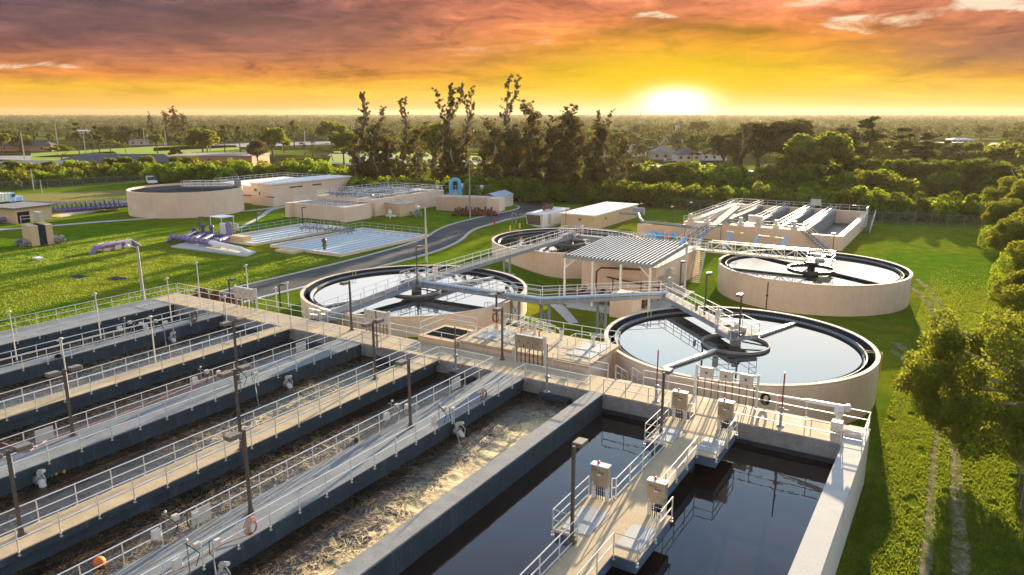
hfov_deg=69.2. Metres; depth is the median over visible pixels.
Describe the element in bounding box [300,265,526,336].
clarifier tank
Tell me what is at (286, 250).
inlet box
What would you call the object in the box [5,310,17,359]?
globe lamp
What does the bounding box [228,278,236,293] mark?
light pole
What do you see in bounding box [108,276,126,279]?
drain box
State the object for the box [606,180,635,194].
shrub
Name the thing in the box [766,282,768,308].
drain pipe
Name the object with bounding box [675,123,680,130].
house
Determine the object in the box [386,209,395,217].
white valve
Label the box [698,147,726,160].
house
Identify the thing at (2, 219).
purple pipe
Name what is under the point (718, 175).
shrub
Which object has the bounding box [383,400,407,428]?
instrument stand
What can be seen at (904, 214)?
shrub
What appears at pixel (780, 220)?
basin water
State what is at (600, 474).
control cabinet
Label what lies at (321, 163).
shrub
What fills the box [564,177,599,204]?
shrub
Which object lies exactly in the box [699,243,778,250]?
guard rail
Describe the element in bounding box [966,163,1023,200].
shrub
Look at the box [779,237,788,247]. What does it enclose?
inlet pipe
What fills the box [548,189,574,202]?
shrub
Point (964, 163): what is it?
palm tree
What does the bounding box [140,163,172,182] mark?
shrub
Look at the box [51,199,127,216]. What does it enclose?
purple valve row
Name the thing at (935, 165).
shrub
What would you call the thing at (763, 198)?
shrub
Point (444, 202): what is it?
shipping container
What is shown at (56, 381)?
channel water
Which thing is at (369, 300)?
elevated walkway
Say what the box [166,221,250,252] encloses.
purple pipework
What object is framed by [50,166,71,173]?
shrub
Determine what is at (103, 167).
shrub
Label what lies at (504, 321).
gate operator
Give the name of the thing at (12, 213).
shed
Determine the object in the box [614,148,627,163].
broadleaf tree
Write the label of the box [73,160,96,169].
shrub
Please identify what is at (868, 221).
staircase
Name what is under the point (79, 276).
drain box
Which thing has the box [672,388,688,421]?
control cabinet
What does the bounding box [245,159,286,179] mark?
shrub
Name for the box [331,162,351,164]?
white fence
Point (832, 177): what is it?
shrub
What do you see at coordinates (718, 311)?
control box
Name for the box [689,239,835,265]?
truss bridge
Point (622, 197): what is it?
shrub
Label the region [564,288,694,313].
concrete pad
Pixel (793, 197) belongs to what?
shrub
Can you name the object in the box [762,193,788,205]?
shrub
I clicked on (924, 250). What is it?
ground
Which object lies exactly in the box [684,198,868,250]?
basins
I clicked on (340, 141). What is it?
broadleaf tree
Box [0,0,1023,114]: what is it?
sky
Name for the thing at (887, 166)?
shrub
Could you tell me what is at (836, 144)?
broadleaf tree
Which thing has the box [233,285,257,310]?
panel rack
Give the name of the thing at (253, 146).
dark tree
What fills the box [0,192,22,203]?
dump truck
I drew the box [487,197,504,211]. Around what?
door end
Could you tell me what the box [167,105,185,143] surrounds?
columnar tree
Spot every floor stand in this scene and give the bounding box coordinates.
[375,311,380,348]
[453,326,459,369]
[544,344,551,392]
[653,350,661,402]
[777,372,788,426]
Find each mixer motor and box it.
[687,214,694,221]
[737,217,743,224]
[755,218,761,226]
[772,220,779,227]
[790,221,797,229]
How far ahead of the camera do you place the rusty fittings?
80.55 m
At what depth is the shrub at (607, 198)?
183.27 m
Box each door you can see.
[548,211,563,224]
[574,223,583,227]
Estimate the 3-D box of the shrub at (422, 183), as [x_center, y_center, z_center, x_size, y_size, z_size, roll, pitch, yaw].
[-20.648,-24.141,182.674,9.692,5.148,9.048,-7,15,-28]
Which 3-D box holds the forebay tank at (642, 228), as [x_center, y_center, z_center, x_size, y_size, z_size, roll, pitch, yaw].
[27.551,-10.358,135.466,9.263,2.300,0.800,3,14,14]
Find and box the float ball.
[93,556,105,567]
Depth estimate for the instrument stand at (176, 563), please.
30.65 m
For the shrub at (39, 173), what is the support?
on the ground at (924, 250)
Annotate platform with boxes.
[400,267,435,291]
[418,312,620,378]
[559,225,580,242]
[714,314,759,340]
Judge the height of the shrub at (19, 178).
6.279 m
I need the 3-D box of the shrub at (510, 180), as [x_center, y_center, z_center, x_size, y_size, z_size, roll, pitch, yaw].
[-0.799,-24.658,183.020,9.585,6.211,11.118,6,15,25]
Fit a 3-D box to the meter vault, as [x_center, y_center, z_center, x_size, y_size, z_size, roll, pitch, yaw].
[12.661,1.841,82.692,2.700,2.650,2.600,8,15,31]
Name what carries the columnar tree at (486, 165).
on the ground at (924, 250)
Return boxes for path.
[0,206,284,229]
[240,206,283,227]
[551,304,578,322]
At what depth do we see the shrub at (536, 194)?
181.50 m
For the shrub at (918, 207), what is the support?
on the ground at (924, 250)
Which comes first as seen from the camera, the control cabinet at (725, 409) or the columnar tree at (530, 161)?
the control cabinet at (725, 409)
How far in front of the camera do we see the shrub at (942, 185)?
179.73 m
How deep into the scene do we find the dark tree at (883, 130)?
565.07 m
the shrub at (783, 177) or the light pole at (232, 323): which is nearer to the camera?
the light pole at (232, 323)
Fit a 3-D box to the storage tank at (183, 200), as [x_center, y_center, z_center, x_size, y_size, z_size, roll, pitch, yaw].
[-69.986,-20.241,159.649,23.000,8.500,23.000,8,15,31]
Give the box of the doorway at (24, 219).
[17,211,29,223]
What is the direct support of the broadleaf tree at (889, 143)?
on the ground at (924, 250)
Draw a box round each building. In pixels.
[0,141,54,150]
[0,160,91,165]
[61,154,182,168]
[172,153,269,165]
[214,172,351,206]
[559,202,638,228]
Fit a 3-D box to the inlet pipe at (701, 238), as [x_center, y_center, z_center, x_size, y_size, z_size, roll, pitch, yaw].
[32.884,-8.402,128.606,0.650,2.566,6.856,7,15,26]
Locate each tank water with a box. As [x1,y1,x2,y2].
[311,271,516,315]
[499,232,622,252]
[615,314,865,383]
[726,255,902,284]
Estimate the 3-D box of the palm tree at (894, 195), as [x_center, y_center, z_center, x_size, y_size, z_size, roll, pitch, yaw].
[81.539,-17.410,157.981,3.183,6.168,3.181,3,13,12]
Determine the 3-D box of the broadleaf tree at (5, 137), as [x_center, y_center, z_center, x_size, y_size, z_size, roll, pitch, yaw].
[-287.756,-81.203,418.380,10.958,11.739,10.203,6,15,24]
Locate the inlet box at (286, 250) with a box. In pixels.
[274,247,304,253]
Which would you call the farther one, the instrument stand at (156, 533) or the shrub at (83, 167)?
the shrub at (83, 167)
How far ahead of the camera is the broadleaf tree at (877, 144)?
311.62 m
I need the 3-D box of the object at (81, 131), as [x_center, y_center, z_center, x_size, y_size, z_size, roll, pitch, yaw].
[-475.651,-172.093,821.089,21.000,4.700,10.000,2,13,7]
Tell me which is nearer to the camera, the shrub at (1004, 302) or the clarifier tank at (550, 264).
the shrub at (1004, 302)
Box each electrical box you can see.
[748,215,762,222]
[810,199,820,205]
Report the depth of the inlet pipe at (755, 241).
123.68 m
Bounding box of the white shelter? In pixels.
[209,214,234,233]
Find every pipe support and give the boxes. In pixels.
[97,243,110,250]
[110,241,121,249]
[122,241,131,247]
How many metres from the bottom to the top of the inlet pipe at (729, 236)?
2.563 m
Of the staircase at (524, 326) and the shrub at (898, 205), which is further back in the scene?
the shrub at (898, 205)
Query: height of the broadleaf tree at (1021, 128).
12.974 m
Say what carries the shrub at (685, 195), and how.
on the ground at (924, 250)
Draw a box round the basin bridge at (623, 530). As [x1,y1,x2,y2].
[520,398,738,574]
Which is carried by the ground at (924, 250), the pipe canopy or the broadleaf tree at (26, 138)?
the broadleaf tree at (26, 138)
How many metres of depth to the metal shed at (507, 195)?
167.90 m
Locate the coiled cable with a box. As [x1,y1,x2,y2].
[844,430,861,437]
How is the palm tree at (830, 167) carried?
on the ground at (924, 250)
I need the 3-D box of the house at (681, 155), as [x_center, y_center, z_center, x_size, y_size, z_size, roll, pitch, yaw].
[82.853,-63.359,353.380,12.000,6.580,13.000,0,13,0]
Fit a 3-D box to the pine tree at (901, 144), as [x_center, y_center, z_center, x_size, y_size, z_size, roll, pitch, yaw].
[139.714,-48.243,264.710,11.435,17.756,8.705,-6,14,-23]
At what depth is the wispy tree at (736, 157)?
215.23 m
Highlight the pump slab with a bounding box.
[170,239,255,256]
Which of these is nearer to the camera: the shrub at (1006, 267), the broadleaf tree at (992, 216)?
the shrub at (1006, 267)
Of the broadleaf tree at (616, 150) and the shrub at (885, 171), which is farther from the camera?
the broadleaf tree at (616, 150)
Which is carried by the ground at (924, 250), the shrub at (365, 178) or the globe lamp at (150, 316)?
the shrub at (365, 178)
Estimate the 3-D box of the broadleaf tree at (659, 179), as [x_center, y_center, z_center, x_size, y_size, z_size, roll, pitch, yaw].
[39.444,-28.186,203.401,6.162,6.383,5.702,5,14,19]
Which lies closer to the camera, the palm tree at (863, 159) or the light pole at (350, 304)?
the light pole at (350, 304)
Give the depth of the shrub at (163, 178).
215.78 m
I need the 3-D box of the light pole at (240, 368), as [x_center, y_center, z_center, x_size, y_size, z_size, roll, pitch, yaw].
[-15.292,6.823,41.449,0.480,4.784,1.900,8,15,31]
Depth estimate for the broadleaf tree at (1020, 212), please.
108.54 m
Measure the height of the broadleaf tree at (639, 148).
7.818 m
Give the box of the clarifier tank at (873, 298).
[717,249,912,316]
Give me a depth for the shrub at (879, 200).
157.52 m
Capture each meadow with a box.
[31,145,239,159]
[329,151,482,168]
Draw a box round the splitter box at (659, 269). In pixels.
[581,233,700,291]
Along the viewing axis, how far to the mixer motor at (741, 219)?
130.37 m
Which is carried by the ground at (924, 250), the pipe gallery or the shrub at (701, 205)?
the shrub at (701, 205)
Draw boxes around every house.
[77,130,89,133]
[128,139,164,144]
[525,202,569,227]
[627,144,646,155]
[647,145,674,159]
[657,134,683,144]
[672,147,701,161]
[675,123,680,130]
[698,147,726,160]
[946,138,973,142]
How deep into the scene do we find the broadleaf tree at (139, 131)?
539.33 m
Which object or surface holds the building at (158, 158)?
on the ground at (924, 250)
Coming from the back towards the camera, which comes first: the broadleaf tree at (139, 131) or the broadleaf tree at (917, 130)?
the broadleaf tree at (917, 130)
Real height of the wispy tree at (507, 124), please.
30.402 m
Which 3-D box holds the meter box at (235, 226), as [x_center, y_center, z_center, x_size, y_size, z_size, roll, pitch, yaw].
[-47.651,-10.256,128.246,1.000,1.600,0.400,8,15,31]
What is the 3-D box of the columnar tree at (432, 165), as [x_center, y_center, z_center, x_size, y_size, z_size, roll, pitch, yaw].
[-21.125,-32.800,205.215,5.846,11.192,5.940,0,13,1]
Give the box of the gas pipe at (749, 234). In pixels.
[713,229,783,238]
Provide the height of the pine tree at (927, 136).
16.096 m
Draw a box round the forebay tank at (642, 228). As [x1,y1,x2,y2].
[637,223,688,237]
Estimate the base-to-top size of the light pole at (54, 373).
4.129 m
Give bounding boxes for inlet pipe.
[698,231,706,245]
[722,232,733,248]
[749,234,760,249]
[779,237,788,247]
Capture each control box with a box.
[432,266,437,274]
[715,308,721,324]
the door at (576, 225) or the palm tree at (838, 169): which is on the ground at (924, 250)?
the palm tree at (838, 169)
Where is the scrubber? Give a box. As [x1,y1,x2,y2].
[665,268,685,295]
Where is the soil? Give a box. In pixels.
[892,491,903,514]
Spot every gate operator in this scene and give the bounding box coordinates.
[493,325,499,336]
[503,317,507,328]
[531,322,538,333]
[558,328,564,340]
[591,333,597,345]
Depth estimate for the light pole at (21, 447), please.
32.95 m
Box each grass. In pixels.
[0,232,340,327]
[836,265,1023,574]
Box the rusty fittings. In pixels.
[193,287,241,304]
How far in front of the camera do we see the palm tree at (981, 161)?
182.26 m
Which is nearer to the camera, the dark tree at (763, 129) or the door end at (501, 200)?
the door end at (501, 200)
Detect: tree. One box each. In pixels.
[0,133,10,152]
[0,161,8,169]
[9,134,31,150]
[9,161,21,169]
[27,122,35,126]
[39,160,54,168]
[43,144,75,158]
[71,122,82,154]
[88,137,94,153]
[90,125,103,153]
[96,125,115,135]
[100,157,116,168]
[102,140,119,153]
[115,156,133,164]
[116,126,137,143]
[127,127,148,138]
[137,155,155,165]
[146,111,157,132]
[148,134,164,152]
[160,110,175,143]
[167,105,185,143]
[168,147,182,154]
[168,156,182,164]
[178,113,188,136]
[182,156,193,164]
[184,129,219,152]
[188,156,199,164]
[218,125,230,152]
[225,123,234,129]
[233,126,244,152]
[246,140,268,164]
[255,127,291,162]
[287,120,297,147]
[315,120,346,152]
[327,130,356,167]
[347,146,361,178]
[348,91,377,178]
[360,119,387,179]
[364,135,389,179]
[377,105,396,175]
[377,132,403,178]
[382,128,390,132]
[387,129,397,137]
[390,96,420,178]
[400,121,430,180]
[408,122,445,171]
[426,151,442,180]
[430,82,463,181]
[430,87,460,180]
[441,129,467,178]
[452,85,475,178]
[468,143,492,174]
[471,129,488,147]
[475,135,499,181]
[480,117,516,182]
[495,73,525,178]
[497,124,529,181]
[516,99,559,186]
[518,129,544,180]
[529,106,575,192]
[533,114,568,184]
[544,104,591,186]
[555,110,596,187]
[578,131,592,139]
[579,123,607,184]
[587,108,615,184]
[591,119,628,188]
[605,130,637,180]
[607,132,627,150]
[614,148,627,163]
[625,164,642,180]
[626,133,637,140]
[631,143,647,158]
[632,124,641,129]
[632,169,656,183]
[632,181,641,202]
[641,146,645,165]
[644,139,658,149]
[648,173,666,185]
[653,130,666,134]
[659,163,681,176]
[669,163,696,179]
[670,131,686,147]
[684,134,710,151]
[685,135,700,160]
[687,120,711,134]
[699,144,712,150]
[701,132,747,164]
[723,121,788,168]
[732,122,754,166]
[753,118,821,166]
[754,165,781,180]
[774,145,829,174]
[784,131,854,165]
[785,163,825,182]
[823,165,835,175]
[829,166,847,175]
[835,160,857,167]
[837,127,851,139]
[846,156,862,170]
[847,130,872,159]
[850,155,868,168]
[852,116,888,155]
[853,166,865,173]
[860,158,885,170]
[860,170,885,189]
[866,141,884,159]
[870,145,887,158]
[878,128,888,134]
[883,140,897,148]
[889,127,922,159]
[889,159,926,180]
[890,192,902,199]
[891,307,1023,463]
[903,132,944,161]
[905,146,940,162]
[912,128,921,134]
[912,190,926,220]
[916,162,938,175]
[922,125,932,129]
[933,159,959,172]
[939,140,951,163]
[940,125,948,131]
[943,142,970,159]
[947,149,984,166]
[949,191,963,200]
[957,158,970,171]
[963,141,983,151]
[963,157,998,174]
[965,163,993,176]
[966,194,978,220]
[970,165,1001,177]
[971,126,992,139]
[980,186,1011,201]
[980,201,1018,224]
[981,218,1023,270]
[985,197,1023,217]
[986,148,1014,160]
[987,176,1023,195]
[987,268,1023,301]
[992,160,1013,172]
[992,162,1019,175]
[1000,129,1021,140]
[1002,282,1023,314]
[1004,179,1023,202]
[1005,240,1023,270]
[1006,145,1023,155]
[1006,273,1023,304]
[1008,125,1023,131]
[1008,207,1023,218]
[1010,215,1023,241]
[1014,246,1023,269]
[1015,133,1023,142]
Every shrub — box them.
[0,167,37,187]
[2,160,34,172]
[27,169,43,184]
[28,170,49,184]
[31,164,53,172]
[44,174,63,185]
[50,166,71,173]
[51,169,87,184]
[54,159,88,168]
[65,167,95,184]
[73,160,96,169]
[80,164,90,172]
[86,162,110,177]
[87,172,106,182]
[94,162,130,180]
[117,164,140,178]
[118,161,150,178]
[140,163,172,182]
[148,163,179,183]
[156,161,188,172]
[158,166,195,183]
[166,168,191,183]
[179,163,224,182]
[186,158,220,182]
[195,166,224,181]
[212,159,223,166]
[217,159,265,181]
[222,157,234,167]
[235,168,260,179]
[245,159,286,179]
[262,157,305,174]
[280,160,312,176]
[293,169,310,176]
[297,157,326,173]
[297,161,323,172]
[305,162,349,175]
[337,164,354,177]
[340,176,373,191]
[353,174,378,182]
[368,175,404,187]
[387,175,423,187]
[414,178,443,189]
[419,179,456,189]
[438,182,457,193]
[442,175,466,189]
[457,184,479,194]
[461,174,512,195]
[464,174,486,184]
[489,175,524,194]
[510,182,530,201]
[513,176,547,201]
[515,178,545,201]
[529,186,553,202]
[531,184,556,201]
[543,181,575,200]
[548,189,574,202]
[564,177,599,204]
[575,184,606,203]
[590,192,613,203]
[598,182,635,203]
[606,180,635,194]
[610,182,638,202]
[630,181,673,203]
[632,182,664,206]
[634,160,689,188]
[646,170,676,187]
[649,185,680,206]
[652,190,684,207]
[665,173,704,187]
[670,182,700,207]
[674,161,715,185]
[678,161,737,186]
[679,184,709,207]
[680,192,694,206]
[687,164,746,186]
[691,185,746,209]
[692,192,720,208]
[700,165,754,189]
[701,166,764,189]
[713,185,748,208]
[728,192,762,204]
[729,187,755,202]
[738,168,791,193]
[745,181,793,205]
[755,190,790,197]
[755,194,769,201]
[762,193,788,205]
[767,186,817,206]
[768,165,822,195]
[768,194,806,207]
[779,180,815,196]
[805,190,833,204]
[808,179,849,192]
[808,190,840,208]
[809,175,850,189]
[809,191,854,209]
[817,169,873,192]
[819,173,861,190]
[828,185,889,218]
[829,187,861,210]
[855,171,897,193]
[856,159,921,177]
[856,192,893,217]
[859,168,916,188]
[863,196,891,218]
[867,174,929,200]
[873,201,901,220]
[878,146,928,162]
[878,192,929,219]
[878,199,917,219]
[885,178,937,196]
[899,198,931,220]
[912,193,964,222]
[915,164,1001,200]
[925,162,968,193]
[925,170,964,198]
[932,201,962,221]
[943,202,982,222]
[944,192,994,222]
[961,175,1006,196]
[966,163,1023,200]
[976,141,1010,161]
[977,225,1004,253]
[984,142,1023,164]
[987,248,1023,294]
[989,276,1012,305]
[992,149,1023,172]
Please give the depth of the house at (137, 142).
526.62 m
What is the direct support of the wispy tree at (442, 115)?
on the ground at (924, 250)
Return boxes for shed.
[0,202,54,223]
[484,190,512,206]
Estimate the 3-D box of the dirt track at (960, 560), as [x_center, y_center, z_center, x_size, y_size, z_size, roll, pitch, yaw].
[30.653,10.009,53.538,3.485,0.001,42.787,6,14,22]
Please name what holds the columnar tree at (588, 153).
on the ground at (924, 250)
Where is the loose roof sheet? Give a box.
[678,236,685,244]
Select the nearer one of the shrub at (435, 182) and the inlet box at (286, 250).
the inlet box at (286, 250)
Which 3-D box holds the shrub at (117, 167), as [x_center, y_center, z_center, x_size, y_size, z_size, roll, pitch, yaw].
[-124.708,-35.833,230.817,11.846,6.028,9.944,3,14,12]
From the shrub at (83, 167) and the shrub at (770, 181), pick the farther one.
the shrub at (83, 167)
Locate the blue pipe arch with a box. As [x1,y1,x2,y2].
[449,178,461,194]
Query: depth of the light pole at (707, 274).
66.77 m
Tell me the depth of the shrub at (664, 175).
200.87 m
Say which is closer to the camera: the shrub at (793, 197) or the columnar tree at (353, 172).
the shrub at (793, 197)
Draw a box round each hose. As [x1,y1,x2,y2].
[2,370,230,450]
[166,516,256,574]
[189,310,197,322]
[457,388,486,405]
[760,393,769,404]
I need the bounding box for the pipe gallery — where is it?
[558,267,664,307]
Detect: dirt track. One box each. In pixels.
[887,347,940,574]
[892,342,972,574]
[912,287,948,400]
[914,278,947,321]
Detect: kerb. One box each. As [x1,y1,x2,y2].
[220,205,519,291]
[242,203,548,304]
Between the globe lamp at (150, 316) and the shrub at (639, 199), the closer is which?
the globe lamp at (150, 316)
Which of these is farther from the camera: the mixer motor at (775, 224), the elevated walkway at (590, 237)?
the mixer motor at (775, 224)
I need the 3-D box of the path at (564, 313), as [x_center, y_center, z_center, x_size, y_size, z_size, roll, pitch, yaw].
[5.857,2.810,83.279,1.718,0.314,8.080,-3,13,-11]
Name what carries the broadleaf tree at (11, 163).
on the ground at (924, 250)
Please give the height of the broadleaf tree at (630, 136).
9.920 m
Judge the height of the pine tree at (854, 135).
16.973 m
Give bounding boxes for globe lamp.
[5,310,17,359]
[56,337,69,394]
[91,293,101,338]
[146,315,155,362]
[164,277,171,320]
[194,262,200,302]
[221,295,226,320]
[243,264,249,306]
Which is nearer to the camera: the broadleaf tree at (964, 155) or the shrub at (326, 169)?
the shrub at (326, 169)
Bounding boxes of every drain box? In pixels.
[32,256,43,259]
[70,274,88,277]
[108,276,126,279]
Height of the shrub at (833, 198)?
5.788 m
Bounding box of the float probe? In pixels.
[354,421,384,440]
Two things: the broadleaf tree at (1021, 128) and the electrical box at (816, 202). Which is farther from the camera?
the broadleaf tree at (1021, 128)
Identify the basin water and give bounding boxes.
[398,412,833,574]
[711,210,746,221]
[736,212,771,224]
[765,213,798,225]
[796,215,821,228]
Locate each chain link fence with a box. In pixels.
[9,176,139,186]
[572,193,981,226]
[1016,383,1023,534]
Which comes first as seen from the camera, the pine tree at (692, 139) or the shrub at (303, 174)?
the shrub at (303, 174)
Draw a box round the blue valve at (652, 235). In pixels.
[646,231,674,240]
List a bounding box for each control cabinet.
[590,460,611,501]
[647,476,668,519]
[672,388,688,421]
[717,398,734,431]
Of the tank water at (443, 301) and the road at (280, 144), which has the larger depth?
the road at (280, 144)
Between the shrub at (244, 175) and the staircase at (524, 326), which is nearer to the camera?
the staircase at (524, 326)
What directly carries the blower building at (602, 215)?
on the ground at (924, 250)
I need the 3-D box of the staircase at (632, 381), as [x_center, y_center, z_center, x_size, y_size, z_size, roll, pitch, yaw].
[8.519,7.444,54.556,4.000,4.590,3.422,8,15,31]
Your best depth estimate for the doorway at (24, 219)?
142.20 m
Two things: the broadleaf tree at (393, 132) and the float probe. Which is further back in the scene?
the broadleaf tree at (393, 132)
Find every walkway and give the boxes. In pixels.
[0,283,198,356]
[0,301,224,387]
[0,314,290,433]
[0,327,361,496]
[0,342,439,574]
[57,357,525,574]
[153,283,870,463]
[309,271,418,321]
[419,228,573,280]
[420,271,666,337]
[577,227,655,243]
[660,283,732,327]
[708,201,740,227]
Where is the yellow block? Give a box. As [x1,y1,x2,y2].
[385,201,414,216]
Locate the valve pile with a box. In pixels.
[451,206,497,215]
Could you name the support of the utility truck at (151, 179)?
on the ground at (924, 250)
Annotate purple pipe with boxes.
[0,210,52,222]
[89,239,139,253]
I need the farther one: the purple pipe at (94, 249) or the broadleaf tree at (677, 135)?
the broadleaf tree at (677, 135)
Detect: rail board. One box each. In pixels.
[34,425,53,443]
[191,502,210,526]
[296,340,305,352]
[451,376,460,389]
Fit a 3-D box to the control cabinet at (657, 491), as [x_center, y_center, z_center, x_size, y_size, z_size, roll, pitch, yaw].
[6.782,9.805,34.701,0.940,2.060,0.430,8,15,31]
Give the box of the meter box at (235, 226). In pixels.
[233,223,238,231]
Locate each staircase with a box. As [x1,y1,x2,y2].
[308,308,330,321]
[401,197,421,216]
[520,314,559,333]
[615,365,642,384]
[672,218,717,244]
[690,241,705,282]
[800,224,831,251]
[861,210,875,233]
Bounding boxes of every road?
[0,151,115,159]
[21,199,126,204]
[154,141,330,150]
[221,203,546,301]
[329,152,488,163]
[513,200,540,204]
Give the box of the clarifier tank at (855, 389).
[604,306,880,423]
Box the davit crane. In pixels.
[781,396,851,432]
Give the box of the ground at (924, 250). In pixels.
[0,114,1023,574]
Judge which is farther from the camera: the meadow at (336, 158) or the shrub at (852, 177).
the meadow at (336, 158)
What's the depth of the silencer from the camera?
151.41 m
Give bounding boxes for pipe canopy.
[563,235,688,309]
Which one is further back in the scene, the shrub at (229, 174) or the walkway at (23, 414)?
the shrub at (229, 174)
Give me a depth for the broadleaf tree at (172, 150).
308.61 m
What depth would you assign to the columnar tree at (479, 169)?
191.22 m
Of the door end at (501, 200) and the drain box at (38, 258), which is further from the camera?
the door end at (501, 200)
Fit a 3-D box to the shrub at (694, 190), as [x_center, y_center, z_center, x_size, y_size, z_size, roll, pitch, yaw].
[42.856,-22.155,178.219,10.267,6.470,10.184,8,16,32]
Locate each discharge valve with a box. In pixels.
[33,469,46,487]
[168,331,175,341]
[214,561,230,574]
[282,375,292,387]
[452,421,465,436]
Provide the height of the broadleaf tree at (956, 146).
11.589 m
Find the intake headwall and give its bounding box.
[20,211,54,245]
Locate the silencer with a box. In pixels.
[633,208,644,215]
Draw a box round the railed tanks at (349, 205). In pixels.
[285,182,443,222]
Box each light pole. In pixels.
[0,441,32,537]
[44,364,82,436]
[217,364,250,450]
[219,317,246,383]
[223,429,254,514]
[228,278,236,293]
[278,282,286,306]
[340,281,354,330]
[361,318,383,379]
[395,358,414,428]
[415,245,422,284]
[488,290,504,322]
[493,306,504,360]
[567,437,587,545]
[657,367,672,434]
[679,260,685,290]
[702,271,712,314]
[736,292,743,335]
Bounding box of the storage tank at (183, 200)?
[126,174,244,218]
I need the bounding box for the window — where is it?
[290,183,321,187]
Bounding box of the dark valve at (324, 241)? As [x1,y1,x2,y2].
[321,238,326,248]
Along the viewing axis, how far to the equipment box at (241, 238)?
119.44 m
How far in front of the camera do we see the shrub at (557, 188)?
188.42 m
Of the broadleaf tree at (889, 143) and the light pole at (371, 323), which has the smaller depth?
the light pole at (371, 323)
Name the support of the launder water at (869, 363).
in the clarifier tank at (855, 389)
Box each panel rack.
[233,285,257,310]
[364,307,390,335]
[515,331,546,366]
[694,363,759,406]
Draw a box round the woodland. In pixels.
[0,114,1023,149]
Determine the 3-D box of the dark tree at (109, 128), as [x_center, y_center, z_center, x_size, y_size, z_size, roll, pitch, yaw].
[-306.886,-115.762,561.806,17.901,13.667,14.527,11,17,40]
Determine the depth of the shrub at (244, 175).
215.66 m
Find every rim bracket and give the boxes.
[863,350,882,379]
[899,273,912,293]
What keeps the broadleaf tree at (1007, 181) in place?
on the ground at (924, 250)
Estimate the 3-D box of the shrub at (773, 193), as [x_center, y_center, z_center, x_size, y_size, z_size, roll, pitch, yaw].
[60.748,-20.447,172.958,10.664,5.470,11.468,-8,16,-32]
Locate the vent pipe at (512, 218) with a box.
[511,213,516,223]
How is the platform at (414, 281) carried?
on the clarifier tank at (483, 316)
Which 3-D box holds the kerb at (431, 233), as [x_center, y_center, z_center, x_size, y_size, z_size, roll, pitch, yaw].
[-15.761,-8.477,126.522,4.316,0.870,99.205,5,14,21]
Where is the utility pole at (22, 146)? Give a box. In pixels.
[20,132,24,158]
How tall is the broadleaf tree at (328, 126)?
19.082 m
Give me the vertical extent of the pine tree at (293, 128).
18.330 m
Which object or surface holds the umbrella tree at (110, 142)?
on the ground at (924, 250)
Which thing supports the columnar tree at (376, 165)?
on the ground at (924, 250)
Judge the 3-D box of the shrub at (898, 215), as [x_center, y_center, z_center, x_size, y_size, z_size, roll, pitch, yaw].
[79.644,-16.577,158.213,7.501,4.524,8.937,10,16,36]
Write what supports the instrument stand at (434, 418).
attached to the walkway at (283, 509)
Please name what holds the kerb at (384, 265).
on the ground at (924, 250)
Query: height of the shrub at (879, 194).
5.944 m
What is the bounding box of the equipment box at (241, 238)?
[230,234,251,241]
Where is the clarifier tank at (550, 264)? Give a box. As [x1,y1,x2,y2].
[492,228,638,278]
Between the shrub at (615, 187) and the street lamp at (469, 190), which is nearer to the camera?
the street lamp at (469, 190)
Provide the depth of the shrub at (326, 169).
211.74 m
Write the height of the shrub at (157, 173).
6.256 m
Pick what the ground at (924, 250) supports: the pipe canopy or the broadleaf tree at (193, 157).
the broadleaf tree at (193, 157)
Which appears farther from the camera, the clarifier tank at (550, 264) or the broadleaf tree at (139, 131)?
the broadleaf tree at (139, 131)
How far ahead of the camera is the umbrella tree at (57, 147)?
308.25 m
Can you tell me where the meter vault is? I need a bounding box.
[609,289,641,317]
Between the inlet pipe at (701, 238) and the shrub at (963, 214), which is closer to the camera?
the inlet pipe at (701, 238)
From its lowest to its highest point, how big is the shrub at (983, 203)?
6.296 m
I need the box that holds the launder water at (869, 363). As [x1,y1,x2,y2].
[611,336,871,368]
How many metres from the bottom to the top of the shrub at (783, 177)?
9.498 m
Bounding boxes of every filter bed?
[212,217,345,245]
[270,222,428,256]
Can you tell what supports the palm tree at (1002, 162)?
on the ground at (924, 250)
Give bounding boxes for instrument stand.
[117,317,142,334]
[143,319,167,345]
[150,510,198,544]
[171,537,220,574]
[191,366,220,386]
[230,371,258,404]
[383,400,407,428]
[431,403,460,445]
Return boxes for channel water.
[0,314,186,367]
[0,326,250,409]
[0,339,312,457]
[0,355,396,537]
[11,372,469,574]
[229,391,572,574]
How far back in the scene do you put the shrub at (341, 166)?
220.98 m
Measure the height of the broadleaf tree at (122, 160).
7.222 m
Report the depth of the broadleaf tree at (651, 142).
439.68 m
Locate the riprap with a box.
[12,234,66,246]
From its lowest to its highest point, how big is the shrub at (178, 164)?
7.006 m
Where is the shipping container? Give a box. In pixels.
[436,194,504,211]
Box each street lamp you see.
[124,244,144,300]
[415,205,427,262]
[462,160,476,218]
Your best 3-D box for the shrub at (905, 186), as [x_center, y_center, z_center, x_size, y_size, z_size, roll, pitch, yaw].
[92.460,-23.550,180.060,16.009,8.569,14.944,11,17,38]
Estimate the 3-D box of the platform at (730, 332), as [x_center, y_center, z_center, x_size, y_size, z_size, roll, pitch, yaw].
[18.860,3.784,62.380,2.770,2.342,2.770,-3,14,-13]
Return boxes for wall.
[331,391,602,574]
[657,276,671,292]
[788,432,869,574]
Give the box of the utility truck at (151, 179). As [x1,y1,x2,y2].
[145,175,157,184]

